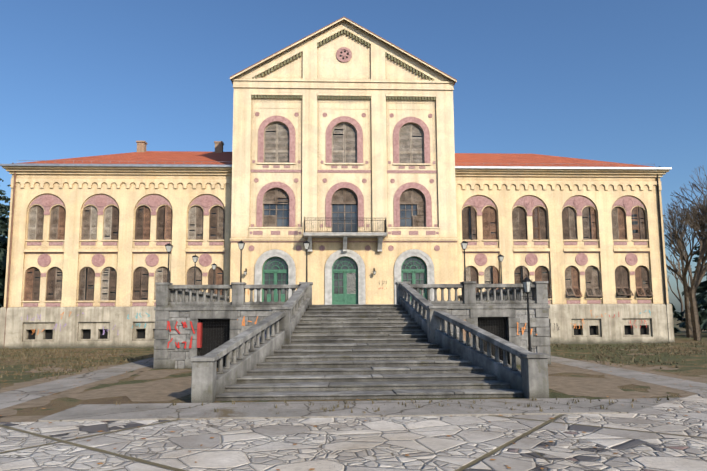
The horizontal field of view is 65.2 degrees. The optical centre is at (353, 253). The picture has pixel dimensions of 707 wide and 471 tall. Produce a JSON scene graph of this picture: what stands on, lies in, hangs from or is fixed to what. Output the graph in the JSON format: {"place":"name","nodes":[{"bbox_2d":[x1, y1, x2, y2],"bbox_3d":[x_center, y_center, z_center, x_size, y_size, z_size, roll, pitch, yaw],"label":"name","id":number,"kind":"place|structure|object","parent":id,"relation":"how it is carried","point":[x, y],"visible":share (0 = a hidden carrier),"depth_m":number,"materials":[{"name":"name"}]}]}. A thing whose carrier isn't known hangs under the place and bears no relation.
{"place":"outdoors","nodes":[
{"label":"outdoors","id":0,"kind":"place"},
{"bbox_2d":[230,20,458,304],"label":"pavilion walls","id":1,"kind":"structure","parent":0,"point":[311,73],"depth_m":39.83,"materials":[{"name":"beige paint"}]},
{"bbox_2d":[244,268,375,275],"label":"wall lanterns","id":2,"kind":"object","parent":1,"relation":"attached to","point":[245,272],"depth_m":38.51,"materials":[{"name":"black metal"}]},
{"bbox_2d":[230,17,456,86],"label":"pavilion roof","id":3,"kind":"structure","parent":1,"relation":"on","point":[355,25],"depth_m":40.37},
{"bbox_2d":[231,29,456,304],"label":"decorative trim","id":4,"kind":"structure","parent":1,"relation":"attached to","point":[343,54],"depth_m":39.54,"materials":[{"name":"paint"}]},
{"bbox_2d":[262,123,426,304],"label":"window frames","id":5,"kind":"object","parent":1,"relation":"in","point":[344,278],"depth_m":39.48,"materials":[{"name":"wood"}]},
{"bbox_2d":[263,122,425,226],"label":"window shutters","id":6,"kind":"object","parent":5,"relation":"attached to","point":[411,193],"visible":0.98,"depth_m":39.97,"materials":[{"name":"brown wood"}]},
{"bbox_2d":[303,232,386,251],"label":"balcony","id":7,"kind":"structure","parent":1,"relation":"attached to","point":[380,236],"depth_m":37.96,"materials":[{"name":"stone"}]},
{"bbox_2d":[304,218,386,231],"bbox_3d":[-0.585,-1.922,38.529,5.678,1.100,1.230,0,-6,-2],"label":"balcony railing","id":8,"kind":"object","parent":7,"relation":"on","point":[385,225],"visible":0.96,"depth_m":37.94,"materials":[{"name":"black metal"}]},
{"bbox_2d":[0,313,706,415],"bbox_3d":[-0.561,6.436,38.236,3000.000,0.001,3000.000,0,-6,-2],"label":"terrain","id":9,"kind":"structure","parent":0,"point":[687,368],"depth_m":23.63,"materials":[{"name":"green plant"}]},
{"bbox_2d":[0,218,6,307],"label":"spruce","id":10,"kind":"object","parent":9,"relation":"on","point":[3,251],"visible":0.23,"depth_m":42.20,"materials":[{"name":"green plant"}]},
{"bbox_2d":[0,178,9,300],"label":"spruce","id":11,"kind":"object","parent":9,"relation":"on","point":[3,238],"visible":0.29,"depth_m":46.09,"materials":[{"name":"green plant"}]},
{"bbox_2d":[1,185,10,278],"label":"spruce","id":12,"kind":"object","parent":9,"relation":"on","point":[5,215],"depth_m":52.80,"materials":[{"name":"green plant"}]},
{"bbox_2d":[0,166,231,348],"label":"wing walls","id":13,"kind":"structure","parent":9,"relation":"on","point":[129,189],"depth_m":39.33,"materials":[{"name":"beige paint"}]},
{"bbox_2d":[4,163,15,344],"bbox_3d":[-24.130,0.056,38.650,0.150,13.061,0.518,0,-6,-2],"label":"downspout","id":14,"kind":"object","parent":13,"relation":"attached to","point":[10,247],"visible":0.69,"depth_m":38.86,"materials":[{"name":"grey metal"}]},
{"bbox_2d":[0,164,231,306],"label":"wing trim","id":15,"kind":"structure","parent":13,"relation":"attached to","point":[47,202],"depth_m":39.49,"materials":[{"name":"pink paint"}]},
{"bbox_2d":[14,141,231,174],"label":"wing roof","id":16,"kind":"structure","parent":13,"relation":"on","point":[143,156],"depth_m":42.82,"materials":[{"name":"tile"}]},
{"bbox_2d":[25,206,223,338],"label":"wing windows","id":17,"kind":"structure","parent":13,"relation":"in","point":[87,334],"depth_m":39.65,"materials":[{"name":"brown wood"}]},
{"bbox_2d":[24,205,224,300],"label":"wing shutters","id":18,"kind":"object","parent":17,"relation":"attached to","point":[89,231],"visible":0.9,"depth_m":39.57,"materials":[{"name":"brown wood"}]},
{"bbox_2d":[0,348,700,469],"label":"fallen leaves","id":19,"kind":"object","parent":9,"relation":"on","point":[356,399],"visible":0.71,"depth_m":11.46,"materials":[{"name":"brown plant"}]},
{"bbox_2d":[153,303,550,368],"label":"terrace walls","id":20,"kind":"structure","parent":9,"relation":"on","point":[215,326],"depth_m":23.55,"materials":[{"name":"grey stone"}]},
{"bbox_2d":[165,243,172,281],"bbox_3d":[-8.156,0.884,24.325,0.318,2.817,0.318,0,-6,-2],"label":"terrace lamp","id":21,"kind":"object","parent":20,"relation":"on","point":[169,246],"visible":0.69,"depth_m":24.34,"materials":[{"name":"black metal"}]},
{"bbox_2d":[192,254,198,300],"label":"terrace lamp","id":22,"kind":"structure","parent":20,"relation":"on","point":[195,258],"depth_m":29.12,"materials":[{"name":"black metal"}]},
{"bbox_2d":[212,263,216,301],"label":"terrace lamp","id":23,"kind":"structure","parent":20,"relation":"on","point":[214,265],"depth_m":33.88,"materials":[{"name":"black metal"}]},
{"bbox_2d":[238,240,244,281],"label":"terrace lamp","id":24,"kind":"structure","parent":20,"relation":"on","point":[241,244],"depth_m":24.44,"materials":[{"name":"black metal"}]},
{"bbox_2d":[303,241,309,281],"bbox_3d":[-2.080,0.821,24.543,0.318,2.917,0.318,0,-6,-2],"label":"lamp post","id":25,"kind":"object","parent":20,"relation":"on","point":[306,244],"visible":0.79,"depth_m":24.56,"materials":[{"name":"black metal"}]},
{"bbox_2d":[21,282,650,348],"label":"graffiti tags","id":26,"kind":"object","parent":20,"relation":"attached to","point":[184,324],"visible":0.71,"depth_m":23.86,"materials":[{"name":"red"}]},
{"bbox_2d":[155,281,547,305],"bbox_3d":[-0.272,2.548,31.418,16.940,0.970,15.520,0,-6,-2],"label":"terrace balustrade","id":27,"kind":"object","parent":20,"relation":"on","point":[167,293],"visible":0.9,"depth_m":23.96,"materials":[{"name":"grey stone"}]},
{"bbox_2d":[460,241,467,280],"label":"terrace lamp","id":28,"kind":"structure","parent":20,"relation":"on","point":[464,244],"depth_m":24.87,"materials":[{"name":"black metal"}]},
{"bbox_2d":[497,253,503,283],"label":"terrace lamp","id":29,"kind":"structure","parent":20,"relation":"on","point":[500,257],"depth_m":29.83,"materials":[{"name":"black metal"}]},
{"bbox_2d":[0,391,706,470],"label":"stone paving","id":30,"kind":"structure","parent":9,"relation":"on","point":[649,439],"depth_m":9.40,"materials":[{"name":"stone"}]},
{"bbox_2d":[0,356,706,421],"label":"concrete paths","id":31,"kind":"structure","parent":9,"relation":"on","point":[168,411],"depth_m":13.01,"materials":[{"name":"grey concrete"}]},
{"bbox_2d":[0,349,706,421],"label":"dirt patches","id":32,"kind":"object","parent":9,"relation":"on","point":[164,390],"visible":0.54,"depth_m":16.97,"materials":[{"name":"soil"}]},
{"bbox_2d":[522,275,532,351],"bbox_3d":[5.977,2.467,18.816,0.400,3.550,0.337,0,-6,-2],"label":"lamp post","id":33,"kind":"object","parent":32,"relation":"on","point":[527,282],"visible":0.73,"depth_m":18.85,"materials":[{"name":"black metal"}]},
{"bbox_2d":[0,341,706,413],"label":"lawn grass tufts","id":34,"kind":"object","parent":9,"relation":"on","point":[70,360],"visible":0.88,"depth_m":28.31,"materials":[{"name":"green plant"}]},
{"bbox_2d":[215,304,523,400],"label":"grand stairs","id":35,"kind":"structure","parent":9,"relation":"on","point":[365,351],"depth_m":16.99,"materials":[{"name":"stone"}]},
{"bbox_2d":[190,283,549,402],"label":"stair balustrades","id":36,"kind":"object","parent":35,"relation":"on","point":[210,382],"visible":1,"depth_m":16.63,"materials":[{"name":"grey stone"}]},
{"bbox_2d":[455,169,674,343],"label":"wing walls","id":37,"kind":"structure","parent":9,"relation":"on","point":[603,191],"depth_m":40.77,"materials":[{"name":"beige paint"}]},
{"bbox_2d":[455,153,654,176],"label":"wing roof","id":38,"kind":"structure","parent":37,"relation":"on","point":[500,159],"depth_m":43.85,"materials":[{"name":"tile"}]},
{"bbox_2d":[462,207,648,334],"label":"wing windows","id":39,"kind":"structure","parent":37,"relation":"in","point":[627,330],"depth_m":41.02,"materials":[{"name":"brown wood"}]},
{"bbox_2d":[462,206,652,296],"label":"wing shutters","id":40,"kind":"object","parent":39,"relation":"attached to","point":[618,228],"visible":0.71,"depth_m":40.93,"materials":[{"name":"brown wood"}]},
{"bbox_2d":[455,166,671,303],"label":"wing trim","id":41,"kind":"structure","parent":37,"relation":"attached to","point":[577,203],"depth_m":40.87,"materials":[{"name":"pink paint"}]},
{"bbox_2d":[656,166,668,340],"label":"downspout","id":42,"kind":"object","parent":37,"relation":"attached to","point":[662,248],"visible":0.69,"depth_m":40.88,"materials":[{"name":"black metal"}]},
{"bbox_2d":[668,290,680,332],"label":"spruce","id":43,"kind":"object","parent":9,"relation":"on","point":[676,330],"depth_m":56.20,"materials":[{"name":"green plant"}]},
{"bbox_2d":[667,265,684,322],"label":"bare tree","id":44,"kind":"object","parent":9,"relation":"on","point":[679,298],"visible":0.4,"depth_m":114.69,"materials":[{"name":"brown plant"}]},
{"bbox_2d":[666,253,691,284],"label":"bare tree","id":45,"kind":"object","parent":9,"relation":"on","point":[678,269],"visible":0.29,"depth_m":94.64,"materials":[{"name":"brown plant"}]},
{"bbox_2d":[663,203,706,337],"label":"bare tree","id":46,"kind":"object","parent":9,"relation":"on","point":[689,333],"visible":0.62,"depth_m":48.41,"materials":[{"name":"brown plant"}]},
{"bbox_2d":[663,202,706,333],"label":"bare tree","id":47,"kind":"object","parent":9,"relation":"on","point":[677,272],"visible":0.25,"depth_m":58.94,"materials":[{"name":"brown plant"}]},
{"bbox_2d":[665,178,706,236],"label":"bare tree","id":48,"kind":"object","parent":9,"relation":"on","point":[692,223],"visible":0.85,"depth_m":43.66,"materials":[{"name":"brown plant"}]},
{"bbox_2d":[668,167,706,340],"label":"bare tree","id":49,"kind":"object","parent":9,"relation":"on","point":[700,272],"visible":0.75,"depth_m":44.10,"materials":[{"name":"brown plant"}]},
{"bbox_2d":[673,236,706,330],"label":"spruce","id":50,"kind":"object","parent":9,"relation":"on","point":[701,297],"visible":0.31,"depth_m":60.43,"materials":[{"name":"green plant"}]},
{"bbox_2d":[0,0,706,312],"label":"sky","id":51,"kind":"structure","parent":0,"point":[618,81],"materials":[{"name":"blue"}]}
]}

